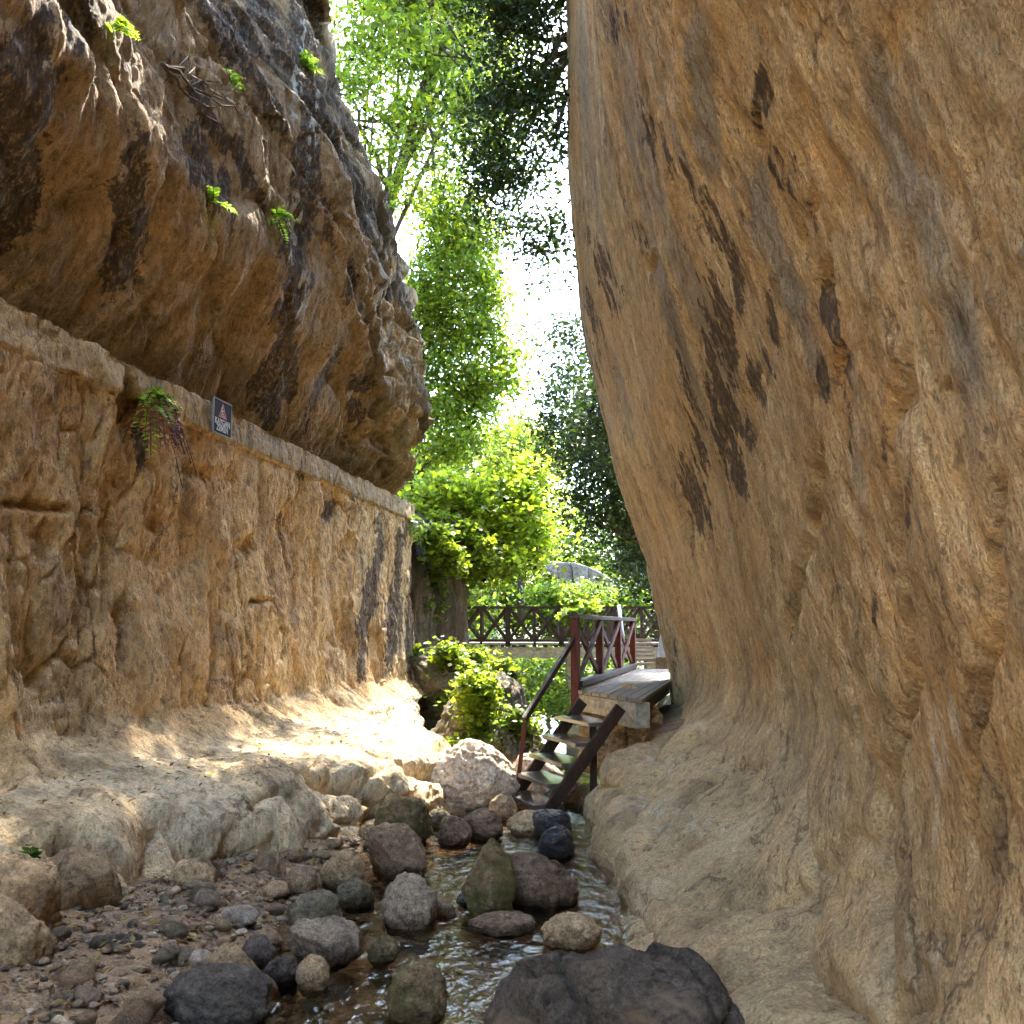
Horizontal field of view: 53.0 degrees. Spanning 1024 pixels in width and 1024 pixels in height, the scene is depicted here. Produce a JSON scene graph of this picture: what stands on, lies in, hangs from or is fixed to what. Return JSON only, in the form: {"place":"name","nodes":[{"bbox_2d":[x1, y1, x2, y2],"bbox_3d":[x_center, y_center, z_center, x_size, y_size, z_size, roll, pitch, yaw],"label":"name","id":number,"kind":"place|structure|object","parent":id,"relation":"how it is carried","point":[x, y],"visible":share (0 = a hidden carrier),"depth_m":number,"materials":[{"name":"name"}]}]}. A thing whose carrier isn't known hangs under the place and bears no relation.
{"place":"outdoors","nodes":[
{"label":"outdoors","id":0,"kind":"place"},
{"bbox_2d":[0,0,434,494],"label":"cliff","id":1,"kind":"structure","parent":0,"point":[125,239],"depth_m":11.47,"materials":[{"name":"stone"}]},
{"bbox_2d":[106,14,139,40],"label":"fern","id":2,"kind":"object","parent":1,"relation":"attached to","point":[121,23],"visible":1,"depth_m":8.85,"materials":[{"name":"green plant"}]},
{"bbox_2d":[160,41,266,135],"bbox_3d":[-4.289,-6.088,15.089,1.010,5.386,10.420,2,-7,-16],"label":"dead branch","id":3,"kind":"object","parent":1,"relation":"hanging from","point":[167,67],"visible":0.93,"depth_m":10.23,"materials":[{"name":"wood"}]},
{"bbox_2d":[268,205,300,246],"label":"fern","id":4,"kind":"object","parent":1,"relation":"on","point":[279,216],"visible":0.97,"depth_m":12.51,"materials":[{"name":"green plant"}]},
{"bbox_2d":[298,49,324,75],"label":"fern","id":5,"kind":"object","parent":1,"relation":"attached to","point":[306,61],"visible":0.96,"depth_m":15.71,"materials":[{"name":"green plant"}]},
{"bbox_2d":[0,297,458,895],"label":"cliff","id":6,"kind":"structure","parent":0,"point":[252,581],"depth_m":9.75,"materials":[{"name":"stone"}]},
{"bbox_2d":[114,386,198,500],"bbox_3d":[-3.514,-0.663,9.905,0.886,1.122,0.668,0,-6,0],"label":"fern","id":7,"kind":"object","parent":6,"relation":"attached to","point":[161,407],"visible":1,"depth_m":9.82,"materials":[{"name":"green plant"}]},
{"bbox_2d":[211,396,231,439],"bbox_3d":[-3.252,-1.052,11.517,0.020,0.398,0.484,-1,-6,8],"label":"warning sign","id":8,"kind":"object","parent":6,"relation":"attached to","point":[222,418],"visible":1,"depth_m":11.50,"materials":[{"name":"black metal"}]},
{"bbox_2d":[411,645,481,721],"bbox_3d":[-1.111,3.500,20.389,1.870,1.699,1.974,4,-7,-31],"label":"rock outcrop","id":9,"kind":"object","parent":6,"relation":"on","point":[436,683],"visible":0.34,"depth_m":19.68,"materials":[{"name":"beige stone"}]},
{"bbox_2d":[415,636,479,714],"bbox_3d":[-1.239,3.141,19.737,1.296,1.525,1.513,0,-6,0],"label":"creeper","id":10,"kind":"object","parent":9,"relation":"on","point":[447,654],"visible":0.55,"depth_m":19.54,"materials":[{"name":"green plant"}]},
{"bbox_2d":[463,644,500,666],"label":"creeper","id":11,"kind":"object","parent":9,"relation":"on","point":[482,652],"visible":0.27,"depth_m":21.51,"materials":[{"name":"green plant"}]},
{"bbox_2d":[434,662,513,746],"bbox_3d":[-0.505,2.970,14.466,1.113,1.702,1.119,5,-8,-36],"label":"creeper","id":12,"kind":"object","parent":6,"relation":"attached to","point":[476,699],"visible":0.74,"depth_m":14.37,"materials":[{"name":"green plant"}]},
{"bbox_2d":[431,671,527,739],"bbox_3d":[-0.543,3.750,16.207,1.616,2.493,3.251,0,-6,0],"label":"rock outcrop","id":13,"kind":"object","parent":6,"relation":"on","point":[444,727],"visible":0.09,"depth_m":15.65,"materials":[{"name":"beige stone"}]},
{"bbox_2d":[485,650,540,707],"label":"creeper","id":14,"kind":"object","parent":13,"relation":"on","point":[507,665],"visible":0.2,"depth_m":16.52,"materials":[{"name":"green plant"}]},
{"bbox_2d":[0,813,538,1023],"bbox_3d":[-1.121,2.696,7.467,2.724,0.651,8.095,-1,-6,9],"label":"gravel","id":15,"kind":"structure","parent":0,"point":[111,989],"depth_m":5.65,"materials":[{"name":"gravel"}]},
{"bbox_2d":[58,962,96,987],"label":"pebble","id":16,"kind":"object","parent":15,"relation":"on","point":[75,975],"visible":0.8,"depth_m":4.60,"materials":[{"name":"brown stone"}]},
{"bbox_2d":[74,985,103,1006],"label":"pebble","id":17,"kind":"object","parent":15,"relation":"on","point":[87,994],"visible":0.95,"depth_m":4.36,"materials":[{"name":"grey stone"}]},
{"bbox_2d":[161,919,188,939],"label":"pebble","id":18,"kind":"object","parent":15,"relation":"on","point":[173,929],"visible":0.85,"depth_m":5.46,"materials":[{"name":"grey stone"}]},
{"bbox_2d":[262,956,297,997],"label":"rock","id":19,"kind":"object","parent":15,"relation":"on","point":[280,971],"visible":0.81,"depth_m":5.09,"materials":[{"name":"stone"}]},
{"bbox_2d":[0,603,735,1023],"bbox_3d":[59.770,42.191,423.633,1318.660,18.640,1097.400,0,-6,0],"label":"ground","id":20,"kind":"structure","parent":0,"point":[460,1007],"depth_m":6.00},
{"bbox_2d":[0,893,57,966],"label":"rock","id":21,"kind":"object","parent":20,"relation":"on","point":[26,935],"visible":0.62,"depth_m":4.92,"materials":[{"name":"beige stone"}]},
{"bbox_2d":[0,850,61,929],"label":"rock","id":22,"kind":"object","parent":20,"relation":"on","point":[30,884],"visible":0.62,"depth_m":5.48,"materials":[{"name":"beige stone"}]},
{"bbox_2d":[70,1010,97,1023],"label":"pebble","id":23,"kind":"object","parent":20,"relation":"on","point":[88,1017],"visible":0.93,"depth_m":4.12,"materials":[{"name":"brown stone"}]},
{"bbox_2d":[48,843,124,910],"bbox_3d":[-2.602,2.334,6.162,0.490,0.635,0.339,4,-7,-32],"label":"rock","id":24,"kind":"object","parent":20,"relation":"on","point":[88,875],"visible":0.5,"depth_m":6.11,"materials":[{"name":"beige stone"}]},
{"bbox_2d":[95,933,143,944],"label":"rock","id":25,"kind":"object","parent":20,"relation":"on","point":[111,937],"visible":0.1,"depth_m":5.30,"materials":[{"name":"stone"}]},
{"bbox_2d":[109,1002,152,1023],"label":"pebble","id":26,"kind":"object","parent":20,"relation":"on","point":[136,1013],"visible":1,"depth_m":4.21,"materials":[{"name":"brown stone"}]},
{"bbox_2d":[122,987,166,1016],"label":"pebble","id":27,"kind":"object","parent":20,"relation":"on","point":[155,1000],"visible":0.62,"depth_m":4.37,"materials":[{"name":"beige stone"}]},
{"bbox_2d":[133,915,191,931],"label":"rock","id":28,"kind":"object","parent":20,"relation":"on","point":[161,920],"visible":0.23,"depth_m":5.66,"materials":[{"name":"brown stone"}]},
{"bbox_2d":[151,943,179,965],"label":"pebble","id":29,"kind":"object","parent":20,"relation":"on","point":[167,952],"visible":1,"depth_m":5.08,"materials":[{"name":"grey stone"}]},
{"bbox_2d":[169,858,216,884],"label":"boulder","id":30,"kind":"object","parent":20,"relation":"on","point":[185,870],"visible":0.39,"depth_m":6.76,"materials":[{"name":"beige stone"}]},
{"bbox_2d":[192,888,219,910],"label":"pebble","id":31,"kind":"object","parent":20,"relation":"on","point":[206,897],"visible":0.85,"depth_m":6.21,"materials":[{"name":"grey stone"}]},
{"bbox_2d":[163,962,272,1023],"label":"boulder","id":32,"kind":"object","parent":20,"relation":"on","point":[219,993],"visible":0.98,"depth_m":4.48,"materials":[{"name":"stone"}]},
{"bbox_2d":[205,941,258,969],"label":"rock","id":33,"kind":"object","parent":20,"relation":"on","point":[232,952],"visible":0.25,"depth_m":4.94,"materials":[{"name":"beige stone"}]},
{"bbox_2d":[220,904,258,925],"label":"pebble","id":34,"kind":"object","parent":20,"relation":"on","point":[246,915],"visible":0.81,"depth_m":6.10,"materials":[{"name":"stone"}]},
{"bbox_2d":[0,694,484,1023],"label":"fallen leaves","id":35,"kind":"object","parent":20,"relation":"on","point":[52,990],"visible":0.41,"depth_m":6.49,"materials":[{"name":"beige plant"}]},
{"bbox_2d":[242,934,275,969],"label":"rock","id":36,"kind":"object","parent":20,"relation":"on","point":[259,950],"visible":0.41,"depth_m":5.31,"materials":[{"name":"stone"}]},
{"bbox_2d":[254,927,282,947],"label":"rock","id":37,"kind":"object","parent":20,"relation":"on","point":[275,938],"visible":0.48,"depth_m":5.78,"materials":[{"name":"beige stone"}]},
{"bbox_2d":[255,850,286,877],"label":"rock","id":38,"kind":"object","parent":20,"relation":"on","point":[272,863],"visible":0.5,"depth_m":7.46,"materials":[{"name":"brown stone"}]},
{"bbox_2d":[258,880,289,899],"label":"pebble","id":39,"kind":"object","parent":20,"relation":"on","point":[276,889],"visible":0.84,"depth_m":6.89,"materials":[{"name":"beige stone"}]},
{"bbox_2d":[283,867,317,899],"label":"rock","id":40,"kind":"object","parent":20,"relation":"on","point":[300,880],"visible":0.66,"depth_m":7.07,"materials":[{"name":"brown stone"}]},
{"bbox_2d":[295,953,329,999],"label":"cobble","id":41,"kind":"object","parent":20,"relation":"on","point":[312,974],"visible":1,"depth_m":5.04,"materials":[{"name":"beige stone"}]},
{"bbox_2d":[287,889,341,925],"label":"boulder","id":42,"kind":"object","parent":20,"relation":"on","point":[314,904],"visible":0.49,"depth_m":6.11,"materials":[{"name":"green stone"}]},
{"bbox_2d":[284,914,363,974],"bbox_3d":[-1.019,2.349,5.535,0.423,0.298,0.276,0,-6,0],"label":"rock","id":43,"kind":"object","parent":20,"relation":"on","point":[334,941],"visible":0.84,"depth_m":5.48,"materials":[{"name":"grey stone"}]},
{"bbox_2d":[319,972,353,1001],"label":"pebble","id":44,"kind":"object","parent":20,"relation":"on","point":[339,990],"visible":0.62,"depth_m":5.30,"materials":[{"name":"beige stone"}]},
{"bbox_2d":[319,850,365,893],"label":"cobble","id":45,"kind":"object","parent":20,"relation":"on","point":[339,867],"visible":0.76,"depth_m":7.37,"materials":[{"name":"beige stone"}]},
{"bbox_2d":[357,1009,391,1023],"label":"pebble","id":46,"kind":"object","parent":20,"relation":"on","point":[378,1014],"visible":0.65,"depth_m":4.83,"materials":[{"name":"grey stone"}]},
{"bbox_2d":[367,967,391,985],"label":"pebble","id":47,"kind":"object","parent":20,"relation":"on","point":[385,973],"visible":0.77,"depth_m":5.59,"materials":[{"name":"grey stone"}]},
{"bbox_2d":[367,822,426,883],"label":"boulder","id":48,"kind":"object","parent":20,"relation":"on","point":[395,849],"visible":0.9,"depth_m":7.89,"materials":[{"name":"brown stone"}]},
{"bbox_2d":[374,793,432,844],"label":"boulder","id":49,"kind":"object","parent":20,"relation":"on","point":[412,812],"visible":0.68,"depth_m":9.30,"materials":[{"name":"stone"}]},
{"bbox_2d":[380,872,438,939],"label":"boulder","id":50,"kind":"object","parent":20,"relation":"on","point":[409,901],"visible":0.98,"depth_m":6.29,"materials":[{"name":"grey stone"}]},
{"bbox_2d":[328,0,562,234],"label":"broadleaf tree","id":51,"kind":"object","parent":20,"relation":"on","point":[414,130],"visible":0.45,"depth_m":27.02,"materials":[{"name":"green plant"}]},
{"bbox_2d":[395,388,498,504],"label":"broadleaf tree","id":52,"kind":"object","parent":20,"relation":"on","point":[438,468],"visible":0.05,"depth_m":45.56,"materials":[{"name":"green plant"}]},
{"bbox_2d":[371,0,527,137],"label":"broadleaf tree","id":53,"kind":"object","parent":20,"relation":"on","point":[413,39],"visible":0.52,"depth_m":19.91,"materials":[{"name":"green plant"}]},
{"bbox_2d":[431,738,519,811],"bbox_3d":[-0.492,3.110,11.922,1.177,0.946,1.019,0,-6,0],"label":"boulder","id":54,"kind":"object","parent":20,"relation":"on","point":[468,774],"visible":0.67,"depth_m":11.55,"materials":[{"name":"stone"}]},
{"bbox_2d":[461,838,517,917],"bbox_3d":[-0.177,2.431,6.685,0.325,0.599,0.310,3,-7,-25],"label":"boulder","id":55,"kind":"object","parent":20,"relation":"on","point":[490,884],"visible":0.86,"depth_m":6.60,"materials":[{"name":"stone"}]},
{"bbox_2d":[467,578,516,646],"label":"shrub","id":56,"kind":"object","parent":20,"relation":"on","point":[475,598],"visible":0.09,"depth_m":39.42,"materials":[{"name":"green plant"}]},
{"bbox_2d":[489,712,540,763],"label":"rock outcrop","id":57,"kind":"object","parent":20,"relation":"on","point":[510,752],"visible":0.14,"depth_m":13.76,"materials":[{"name":"grey stone"}]},
{"bbox_2d":[483,700,545,751],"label":"creeper","id":58,"kind":"object","parent":57,"relation":"on","point":[512,721],"visible":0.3,"depth_m":13.88,"materials":[{"name":"green plant"}]},
{"bbox_2d":[461,398,584,646],"bbox_3d":[0.774,1.877,40.031,5.814,13.361,5.380,2,-7,-19],"label":"broadleaf tree","id":59,"kind":"object","parent":20,"relation":"on","point":[520,613],"visible":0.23,"depth_m":39.93,"materials":[{"name":"green plant"}]},
{"bbox_2d":[468,547,581,646],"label":"broadleaf tree","id":60,"kind":"object","parent":20,"relation":"on","point":[513,596],"visible":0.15,"depth_m":42.90,"materials":[{"name":"green plant"}]},
{"bbox_2d":[511,658,564,687],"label":"shrub","id":61,"kind":"object","parent":20,"relation":"on","point":[526,663],"visible":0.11,"depth_m":34.95,"materials":[{"name":"green plant"}]},
{"bbox_2d":[510,851,579,917],"bbox_3d":[0.176,2.544,7.031,0.569,0.422,0.465,0,-6,0],"label":"boulder","id":62,"kind":"object","parent":20,"relation":"on","point":[543,881],"visible":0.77,"depth_m":6.87,"materials":[{"name":"brown stone"}]},
{"bbox_2d":[512,752,580,803],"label":"rock outcrop","id":63,"kind":"object","parent":20,"relation":"on","point":[526,763],"visible":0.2,"depth_m":12.48,"materials":[{"name":"stone"}]},
{"bbox_2d":[520,669,576,728],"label":"shrub","id":64,"kind":"object","parent":20,"relation":"on","point":[553,700],"visible":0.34,"depth_m":29.03,"materials":[{"name":"green plant"}]},
{"bbox_2d":[532,808,571,836],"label":"rock","id":65,"kind":"object","parent":20,"relation":"on","point":[544,820],"visible":0.67,"depth_m":9.77,"materials":[{"name":"stone"}]},
{"bbox_2d":[467,606,660,771],"bbox_3d":[0.958,5.206,30.398,8.512,4.779,1.735,0,-6,0],"label":"footbridge","id":66,"kind":"object","parent":20,"relation":"on","point":[560,635],"visible":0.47,"depth_m":29.79,"materials":[{"name":"brown wood"}]},
{"bbox_2d":[554,598,604,625],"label":"creeper","id":67,"kind":"object","parent":66,"relation":"hanging from","point":[585,607],"visible":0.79,"depth_m":29.02,"materials":[{"name":"green plant"}]},
{"bbox_2d":[522,646,609,721],"bbox_3d":[1.609,5.495,32.533,3.354,2.597,3.300,-4,-8,34],"label":"shrub","id":68,"kind":"object","parent":20,"relation":"on","point":[561,671],"visible":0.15,"depth_m":32.37,"materials":[{"name":"green plant"}]},
{"bbox_2d":[512,637,625,809],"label":"wooden stairs","id":69,"kind":"structure","parent":20,"relation":"on","point":[593,743],"depth_m":11.66,"materials":[{"name":"brown wood"}]},
{"bbox_2d":[514,573,629,638],"bbox_3d":[1.905,3.611,35.901,4.132,3.048,3.830,-3,-7,28],"label":"shrub","id":70,"kind":"object","parent":20,"relation":"on","point":[548,595],"visible":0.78,"depth_m":35.42,"materials":[{"name":"green plant"}]},
{"bbox_2d":[560,785,589,823],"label":"rock outcrop","id":71,"kind":"object","parent":20,"relation":"on","point":[574,799],"visible":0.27,"depth_m":11.77,"materials":[{"name":"brown stone"}]},
{"bbox_2d":[545,562,613,592],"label":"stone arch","id":72,"kind":"structure","parent":20,"relation":"on","point":[574,571],"depth_m":37.09,"materials":[{"name":"grey stone"}]},
{"bbox_2d":[511,551,657,668],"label":"broadleaf tree","id":73,"kind":"object","parent":20,"relation":"on","point":[625,612],"visible":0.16,"depth_m":40.93,"materials":[{"name":"green plant"}]},
{"bbox_2d":[539,488,640,625],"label":"broadleaf tree","id":74,"kind":"object","parent":20,"relation":"on","point":[588,560],"visible":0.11,"depth_m":47.16,"materials":[{"name":"green plant"}]},
{"bbox_2d":[483,941,744,1023],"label":"boulder","id":75,"kind":"object","parent":20,"relation":"on","point":[656,983],"visible":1,"depth_m":4.08,"materials":[{"name":"grey stone"}]},
{"bbox_2d":[580,530,657,646],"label":"broadleaf tree","id":76,"kind":"object","parent":20,"relation":"on","point":[645,599],"visible":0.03,"depth_m":43.35,"materials":[{"name":"green plant"}]},
{"bbox_2d":[577,683,662,776],"bbox_3d":[1.498,3.067,14.072,1.322,1.442,1.952,0,-6,0],"label":"rock outcrop","id":77,"kind":"object","parent":20,"relation":"on","point":[619,737],"visible":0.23,"depth_m":13.31,"materials":[{"name":"beige stone"}]},
{"bbox_2d":[636,635,667,668],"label":"plank steps","id":78,"kind":"structure","parent":20,"relation":"on","point":[661,662],"depth_m":21.36,"materials":[{"name":"wood"}]},
{"bbox_2d":[409,511,469,730],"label":"tufa bluff","id":79,"kind":"structure","parent":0,"point":[454,626],"depth_m":23.25,"materials":[{"name":"stone"}]},
{"bbox_2d":[422,544,462,623],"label":"creeper","id":80,"kind":"object","parent":79,"relation":"attached to","point":[437,579],"visible":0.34,"depth_m":23.23,"materials":[{"name":"green plant"}]},
{"bbox_2d":[412,521,479,582],"bbox_3d":[-1.463,0.882,22.733,1.528,1.377,1.432,0,-6,0],"label":"creeper","id":81,"kind":"object","parent":79,"relation":"attached to","point":[445,555],"visible":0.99,"depth_m":22.56,"materials":[{"name":"green plant"}]},
{"bbox_2d":[425,506,507,575],"bbox_3d":[-1.058,0.683,24.099,1.481,1.638,1.997,-6,-9,43],"label":"creeper","id":82,"kind":"object","parent":79,"relation":"attached to","point":[469,541],"visible":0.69,"depth_m":24.04,"materials":[{"name":"green plant"}]},
{"bbox_2d":[394,163,552,497],"bbox_3d":[-1.450,-2.553,29.352,6.953,15.682,4.806,2,-7,-17],"label":"broadleaf tree","id":83,"kind":"object","parent":79,"relation":"on","point":[438,317],"visible":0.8,"depth_m":29.08,"materials":[{"name":"green plant"}]},
{"bbox_2d":[397,442,580,607],"bbox_3d":[-0.956,0.272,26.647,5.634,4.531,5.636,0,-6,0],"label":"fig bush","id":84,"kind":"object","parent":79,"relation":"on","point":[500,507],"visible":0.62,"depth_m":25.95,"materials":[{"name":"green plant"}]},
{"bbox_2d":[268,804,630,1023],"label":"water","id":85,"kind":"structure","parent":0,"point":[521,807],"depth_m":7.43,"materials":[{"name":"liquid"}]},
{"bbox_2d":[335,878,374,913],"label":"cobble","id":86,"kind":"object","parent":85,"relation":"in","point":[355,894],"visible":0.96,"depth_m":6.80,"materials":[{"name":"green stone"}]},
{"bbox_2d":[366,934,399,969],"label":"rock","id":87,"kind":"object","parent":85,"relation":"in","point":[383,950],"visible":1,"depth_m":5.54,"materials":[{"name":"stone"}]},
{"bbox_2d":[386,956,448,1023],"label":"boulder","id":88,"kind":"object","parent":85,"relation":"in","point":[417,992],"visible":1,"depth_m":4.58,"materials":[{"name":"stone"}]},
{"bbox_2d":[436,898,457,922],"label":"rock","id":89,"kind":"object","parent":85,"relation":"on","point":[446,909],"visible":0.81,"depth_m":6.54,"materials":[{"name":"brown stone"}]},
{"bbox_2d":[438,815,472,850],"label":"rock","id":90,"kind":"object","parent":85,"relation":"in","point":[455,831],"visible":0.91,"depth_m":9.29,"materials":[{"name":"grey stone"}]},
{"bbox_2d":[463,808,503,844],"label":"boulder","id":91,"kind":"object","parent":85,"relation":"in","point":[485,823],"visible":0.77,"depth_m":9.54,"materials":[{"name":"grey stone"}]},
{"bbox_2d":[468,910,535,939],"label":"boulder","id":92,"kind":"object","parent":85,"relation":"on","point":[506,924],"visible":1,"depth_m":6.14,"materials":[{"name":"brown stone"}]},
{"bbox_2d":[489,794,517,826],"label":"rock","id":93,"kind":"object","parent":85,"relation":"in","point":[503,807],"visible":0.71,"depth_m":10.79,"materials":[{"name":"beige stone"}]},
{"bbox_2d":[507,810,538,840],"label":"rock","id":94,"kind":"object","parent":85,"relation":"in","point":[520,822],"visible":0.75,"depth_m":9.84,"materials":[{"name":"beige stone"}]},
{"bbox_2d":[538,824,574,863],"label":"rock","id":95,"kind":"object","parent":85,"relation":"in","point":[556,842],"visible":0.92,"depth_m":8.65,"materials":[{"name":"stone"}]},
{"bbox_2d":[541,911,600,953],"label":"boulder","id":96,"kind":"object","parent":85,"relation":"in","point":[568,930],"visible":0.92,"depth_m":5.84,"materials":[{"name":"beige stone"}]},
{"bbox_2d":[328,0,624,574],"label":"sky","id":97,"kind":"structure","parent":0,"point":[542,309],"materials":[{"name":"white"}]},
{"bbox_2d":[533,709,585,772],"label":"pool water","id":98,"kind":"structure","parent":0,"point":[562,748],"depth_m":31.38,"materials":[{"name":"white liquid"}]},
{"bbox_2d":[566,0,1023,1023],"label":"cliff","id":99,"kind":"structure","parent":0,"point":[798,232],"depth_m":3.95,"materials":[{"name":"stone"}]},
{"bbox_2d":[420,0,578,316],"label":"evergreen oak","id":100,"kind":"object","parent":99,"relation":"on","point":[509,17],"visible":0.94,"depth_m":16.31,"materials":[{"name":"green plant"}]},
{"bbox_2d":[495,295,652,615],"bbox_3d":[2.723,-0.429,22.055,6.277,9.954,10.642,0,-6,0],"label":"evergreen oak","id":101,"kind":"object","parent":99,"relation":"on","point":[584,426],"visible":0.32,"depth_m":23.85,"materials":[{"name":"green plant"}]},
{"bbox_2d":[569,614,670,728],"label":"wooden platform","id":102,"kind":"structure","parent":99,"relation":"attached to","point":[595,694],"depth_m":14.38,"materials":[{"name":"grey wood"}]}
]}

